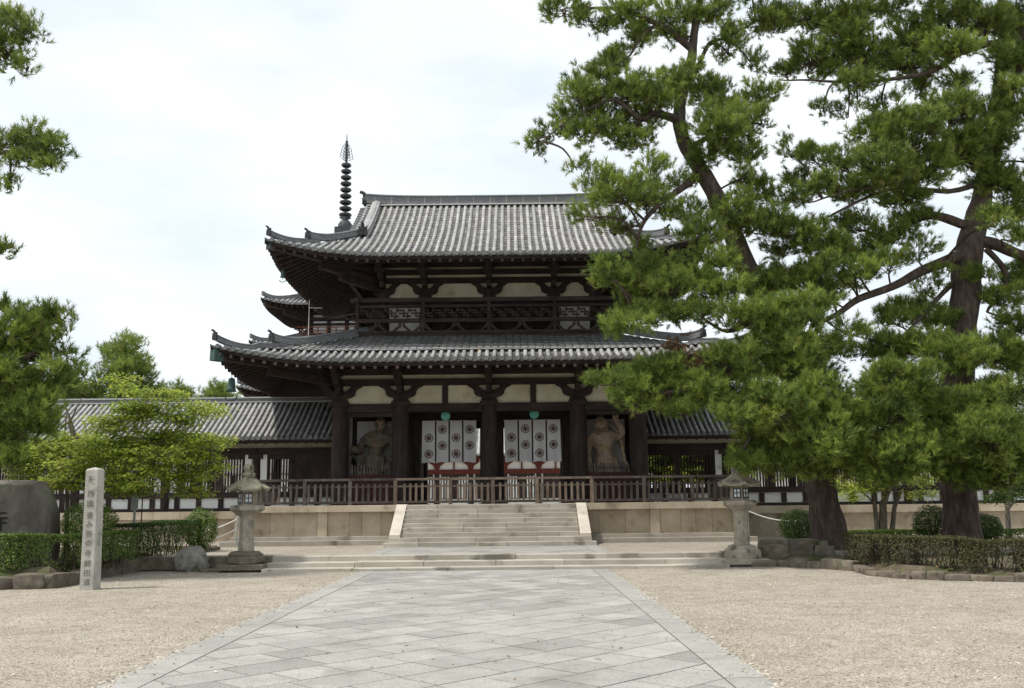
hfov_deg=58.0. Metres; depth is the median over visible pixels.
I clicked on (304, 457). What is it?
window frame
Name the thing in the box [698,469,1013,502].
cloister wall
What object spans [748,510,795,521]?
barrier rope
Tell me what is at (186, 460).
lattice window
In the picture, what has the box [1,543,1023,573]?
ground cover
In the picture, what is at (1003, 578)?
edging stone
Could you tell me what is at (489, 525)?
stone staircase
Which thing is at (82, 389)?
pine tree
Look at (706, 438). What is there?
roofed corridor
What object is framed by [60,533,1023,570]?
terrace
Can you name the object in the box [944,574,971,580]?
edging stone
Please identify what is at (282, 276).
wind bell
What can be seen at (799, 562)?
edging stone
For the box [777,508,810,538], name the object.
clipped bush
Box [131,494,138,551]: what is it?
sign post
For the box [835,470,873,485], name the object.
lattice window
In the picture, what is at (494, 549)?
path
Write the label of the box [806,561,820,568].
edging stone
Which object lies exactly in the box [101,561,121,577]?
edging stone
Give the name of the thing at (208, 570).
kerb slab
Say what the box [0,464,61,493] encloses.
lattice window
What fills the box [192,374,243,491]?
pine tree
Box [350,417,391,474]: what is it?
guardian statue
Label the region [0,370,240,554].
maple tree
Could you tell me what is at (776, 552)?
wall stone
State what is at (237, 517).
rope post
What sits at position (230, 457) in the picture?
window frame
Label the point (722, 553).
kerb slab
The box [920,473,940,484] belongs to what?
lattice window
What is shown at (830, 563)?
edging stone
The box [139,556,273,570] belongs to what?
kerb slab
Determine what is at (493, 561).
long stone steps
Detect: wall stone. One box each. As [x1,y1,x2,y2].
[758,539,788,549]
[761,544,789,561]
[787,539,818,545]
[789,544,814,554]
[814,545,834,555]
[818,541,828,544]
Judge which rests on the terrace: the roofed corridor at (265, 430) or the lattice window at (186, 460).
the roofed corridor at (265, 430)
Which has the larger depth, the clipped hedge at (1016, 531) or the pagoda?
the pagoda
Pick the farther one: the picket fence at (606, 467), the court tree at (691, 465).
the court tree at (691, 465)
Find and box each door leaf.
[419,423,423,500]
[480,422,480,499]
[503,424,503,499]
[561,421,564,498]
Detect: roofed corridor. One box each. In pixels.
[0,396,332,541]
[646,390,1023,535]
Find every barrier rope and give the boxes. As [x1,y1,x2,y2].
[205,519,235,531]
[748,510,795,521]
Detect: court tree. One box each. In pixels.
[648,455,703,485]
[668,454,747,484]
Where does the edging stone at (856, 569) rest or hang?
on the ground at (46, 646)
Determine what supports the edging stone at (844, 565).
on the ground at (46, 646)
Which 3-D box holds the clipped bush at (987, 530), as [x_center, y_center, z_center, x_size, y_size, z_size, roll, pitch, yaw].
[14.944,5.861,29.199,1.141,1.076,1.029,-1,-10,0]
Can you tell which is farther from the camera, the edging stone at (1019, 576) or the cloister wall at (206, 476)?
the cloister wall at (206, 476)
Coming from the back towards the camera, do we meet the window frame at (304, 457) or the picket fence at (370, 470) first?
the window frame at (304, 457)
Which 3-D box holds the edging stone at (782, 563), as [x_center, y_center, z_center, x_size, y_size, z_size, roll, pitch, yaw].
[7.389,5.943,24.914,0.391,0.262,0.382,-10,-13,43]
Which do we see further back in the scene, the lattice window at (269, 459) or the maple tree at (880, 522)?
the lattice window at (269, 459)
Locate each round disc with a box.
[441,412,449,420]
[530,411,538,418]
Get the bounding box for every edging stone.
[0,576,14,589]
[13,573,46,589]
[42,572,77,588]
[71,571,79,583]
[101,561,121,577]
[120,558,141,573]
[777,560,789,566]
[789,557,810,567]
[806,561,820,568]
[820,558,844,569]
[838,560,860,570]
[853,565,869,572]
[859,567,877,574]
[865,571,878,575]
[878,570,899,577]
[892,573,910,578]
[910,571,926,579]
[927,570,945,580]
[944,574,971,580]
[971,574,992,581]
[993,575,1015,581]
[1013,572,1023,581]
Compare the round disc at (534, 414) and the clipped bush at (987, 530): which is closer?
the clipped bush at (987, 530)
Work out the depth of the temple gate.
37.35 m
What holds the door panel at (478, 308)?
in the temple gate
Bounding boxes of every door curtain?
[419,419,478,462]
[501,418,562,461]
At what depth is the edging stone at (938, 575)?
20.23 m
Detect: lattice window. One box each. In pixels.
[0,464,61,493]
[104,461,151,492]
[179,460,242,492]
[269,459,330,491]
[649,455,713,487]
[748,466,803,486]
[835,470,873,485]
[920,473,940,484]
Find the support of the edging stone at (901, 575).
on the ground at (46, 646)
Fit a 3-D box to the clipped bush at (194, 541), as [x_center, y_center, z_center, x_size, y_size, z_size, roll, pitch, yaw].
[-10.003,5.955,29.619,1.241,1.545,1.087,-1,-10,0]
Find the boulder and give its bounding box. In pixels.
[171,545,208,571]
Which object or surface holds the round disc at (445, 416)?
hanging from the temple gate
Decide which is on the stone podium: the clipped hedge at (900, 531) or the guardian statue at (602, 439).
the guardian statue at (602, 439)
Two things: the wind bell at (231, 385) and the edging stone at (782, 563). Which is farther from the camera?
the wind bell at (231, 385)
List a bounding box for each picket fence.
[351,464,389,474]
[590,462,628,471]
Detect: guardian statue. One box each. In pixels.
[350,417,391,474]
[587,415,629,471]
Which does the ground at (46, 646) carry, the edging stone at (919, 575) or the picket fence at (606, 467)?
the edging stone at (919, 575)
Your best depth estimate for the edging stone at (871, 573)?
21.49 m
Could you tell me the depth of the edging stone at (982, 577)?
19.79 m
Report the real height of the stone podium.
1.740 m
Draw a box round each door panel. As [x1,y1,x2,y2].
[431,307,483,329]
[495,307,547,329]
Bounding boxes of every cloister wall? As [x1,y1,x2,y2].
[1,459,288,508]
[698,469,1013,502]
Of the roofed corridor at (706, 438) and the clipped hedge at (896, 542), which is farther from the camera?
the roofed corridor at (706, 438)
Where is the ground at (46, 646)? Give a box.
[0,566,1023,687]
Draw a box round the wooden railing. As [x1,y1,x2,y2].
[257,475,729,505]
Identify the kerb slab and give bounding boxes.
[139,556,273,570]
[200,568,225,571]
[719,551,762,557]
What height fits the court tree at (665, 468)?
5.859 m
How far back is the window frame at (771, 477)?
39.02 m
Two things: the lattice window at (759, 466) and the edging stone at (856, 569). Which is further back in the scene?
the lattice window at (759, 466)
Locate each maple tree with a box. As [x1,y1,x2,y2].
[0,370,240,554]
[834,461,941,533]
[975,392,1023,537]
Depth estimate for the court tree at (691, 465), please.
60.16 m
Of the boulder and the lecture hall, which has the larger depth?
the lecture hall
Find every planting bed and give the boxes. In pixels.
[0,545,217,575]
[780,552,1023,575]
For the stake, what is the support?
on the planting bed at (47, 569)
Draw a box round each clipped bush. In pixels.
[59,501,119,538]
[182,505,218,548]
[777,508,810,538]
[911,504,942,543]
[980,512,1003,539]
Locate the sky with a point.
(198, 127)
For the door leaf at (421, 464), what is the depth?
39.63 m
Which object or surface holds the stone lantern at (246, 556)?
on the ground at (46, 646)
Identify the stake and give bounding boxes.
[139,495,142,548]
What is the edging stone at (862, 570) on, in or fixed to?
on the ground at (46, 646)
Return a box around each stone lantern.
[216,463,270,571]
[717,468,770,566]
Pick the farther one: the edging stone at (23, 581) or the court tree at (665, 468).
the court tree at (665, 468)
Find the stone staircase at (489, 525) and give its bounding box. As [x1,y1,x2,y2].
[383,503,596,547]
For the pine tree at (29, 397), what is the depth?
23.05 m
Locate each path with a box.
[96,569,780,687]
[366,545,608,554]
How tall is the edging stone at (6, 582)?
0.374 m
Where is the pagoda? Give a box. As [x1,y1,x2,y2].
[236,138,356,490]
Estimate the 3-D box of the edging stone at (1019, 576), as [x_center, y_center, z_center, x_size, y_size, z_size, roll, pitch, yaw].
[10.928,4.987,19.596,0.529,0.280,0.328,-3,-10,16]
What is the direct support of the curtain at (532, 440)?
hanging from the temple gate
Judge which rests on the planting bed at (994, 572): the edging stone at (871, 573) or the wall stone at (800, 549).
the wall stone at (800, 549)
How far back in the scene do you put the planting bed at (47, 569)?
22.18 m
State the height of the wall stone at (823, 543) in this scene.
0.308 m
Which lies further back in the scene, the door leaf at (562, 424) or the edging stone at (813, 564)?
the door leaf at (562, 424)
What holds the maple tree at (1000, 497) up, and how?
on the planting bed at (994, 572)
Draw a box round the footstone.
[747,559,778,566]
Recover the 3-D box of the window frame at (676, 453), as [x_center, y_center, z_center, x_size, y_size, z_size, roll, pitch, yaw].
[6.996,5.286,39.144,3.220,1.555,0.110,-1,-10,0]
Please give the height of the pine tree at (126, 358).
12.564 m
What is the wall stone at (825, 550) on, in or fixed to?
on the planting bed at (994, 572)
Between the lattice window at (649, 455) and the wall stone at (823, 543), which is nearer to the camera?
the wall stone at (823, 543)
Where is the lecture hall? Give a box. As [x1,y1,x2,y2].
[428,429,648,503]
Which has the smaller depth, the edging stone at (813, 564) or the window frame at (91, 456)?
the edging stone at (813, 564)
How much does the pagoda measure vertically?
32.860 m
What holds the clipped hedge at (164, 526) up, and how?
on the planting bed at (47, 569)
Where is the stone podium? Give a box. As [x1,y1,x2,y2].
[219,501,757,546]
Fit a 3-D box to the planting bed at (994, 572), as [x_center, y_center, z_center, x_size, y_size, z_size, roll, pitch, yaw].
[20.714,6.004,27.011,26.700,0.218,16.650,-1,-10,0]
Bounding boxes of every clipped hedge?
[0,529,141,571]
[107,519,206,559]
[840,532,1023,572]
[848,529,923,542]
[991,528,1023,538]
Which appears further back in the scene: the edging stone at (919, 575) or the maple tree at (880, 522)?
the maple tree at (880, 522)
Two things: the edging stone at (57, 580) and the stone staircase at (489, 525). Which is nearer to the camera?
the edging stone at (57, 580)
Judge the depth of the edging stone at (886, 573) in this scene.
21.09 m
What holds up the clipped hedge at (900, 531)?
on the planting bed at (994, 572)
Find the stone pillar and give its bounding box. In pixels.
[79,467,104,589]
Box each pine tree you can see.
[0,0,94,479]
[48,352,108,398]
[83,324,175,480]
[166,373,197,508]
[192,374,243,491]
[511,0,898,549]
[748,0,1023,546]
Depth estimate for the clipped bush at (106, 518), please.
23.99 m
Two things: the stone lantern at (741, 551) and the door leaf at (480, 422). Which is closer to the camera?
the stone lantern at (741, 551)
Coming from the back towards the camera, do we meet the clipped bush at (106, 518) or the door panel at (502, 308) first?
the door panel at (502, 308)
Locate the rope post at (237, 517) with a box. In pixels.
[235,516,238,546]
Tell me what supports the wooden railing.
on the stone podium
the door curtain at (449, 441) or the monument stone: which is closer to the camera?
the monument stone
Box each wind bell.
[225,378,236,400]
[279,270,285,281]
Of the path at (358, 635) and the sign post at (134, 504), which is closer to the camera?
the path at (358, 635)
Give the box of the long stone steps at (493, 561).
[261,551,729,572]
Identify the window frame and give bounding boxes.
[91,456,155,492]
[176,455,244,491]
[266,454,330,490]
[648,450,715,486]
[769,472,774,485]
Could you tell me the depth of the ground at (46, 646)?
13.96 m
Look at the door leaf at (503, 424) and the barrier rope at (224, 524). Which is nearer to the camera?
the barrier rope at (224, 524)
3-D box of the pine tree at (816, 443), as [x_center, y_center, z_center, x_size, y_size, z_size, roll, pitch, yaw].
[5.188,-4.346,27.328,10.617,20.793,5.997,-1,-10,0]
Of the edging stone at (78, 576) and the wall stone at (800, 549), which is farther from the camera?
the wall stone at (800, 549)
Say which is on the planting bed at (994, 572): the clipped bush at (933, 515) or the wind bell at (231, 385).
the clipped bush at (933, 515)
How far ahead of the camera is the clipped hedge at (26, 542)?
21.89 m
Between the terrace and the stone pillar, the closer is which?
the stone pillar
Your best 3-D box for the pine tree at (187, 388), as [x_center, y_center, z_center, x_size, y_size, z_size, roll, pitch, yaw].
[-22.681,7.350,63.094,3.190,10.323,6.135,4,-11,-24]
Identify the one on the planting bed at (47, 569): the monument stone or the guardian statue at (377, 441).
the monument stone
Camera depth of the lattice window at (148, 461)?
39.11 m
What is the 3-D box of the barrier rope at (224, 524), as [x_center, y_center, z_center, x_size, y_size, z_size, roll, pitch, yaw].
[-10.404,6.361,32.309,1.508,0.472,0.042,4,-11,-23]
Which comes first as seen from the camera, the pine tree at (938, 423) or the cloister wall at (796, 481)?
the pine tree at (938, 423)
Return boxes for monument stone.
[0,480,61,562]
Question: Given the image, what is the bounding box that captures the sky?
[0,0,1023,493]
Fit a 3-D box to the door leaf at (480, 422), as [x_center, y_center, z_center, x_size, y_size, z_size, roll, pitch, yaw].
[-1.306,5.126,40.069,0.100,3.360,1.450,-1,-10,0]
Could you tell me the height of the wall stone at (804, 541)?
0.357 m
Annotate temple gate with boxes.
[209,190,750,505]
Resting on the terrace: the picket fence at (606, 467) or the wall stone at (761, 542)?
the wall stone at (761, 542)
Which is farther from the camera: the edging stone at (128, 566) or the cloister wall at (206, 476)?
the cloister wall at (206, 476)

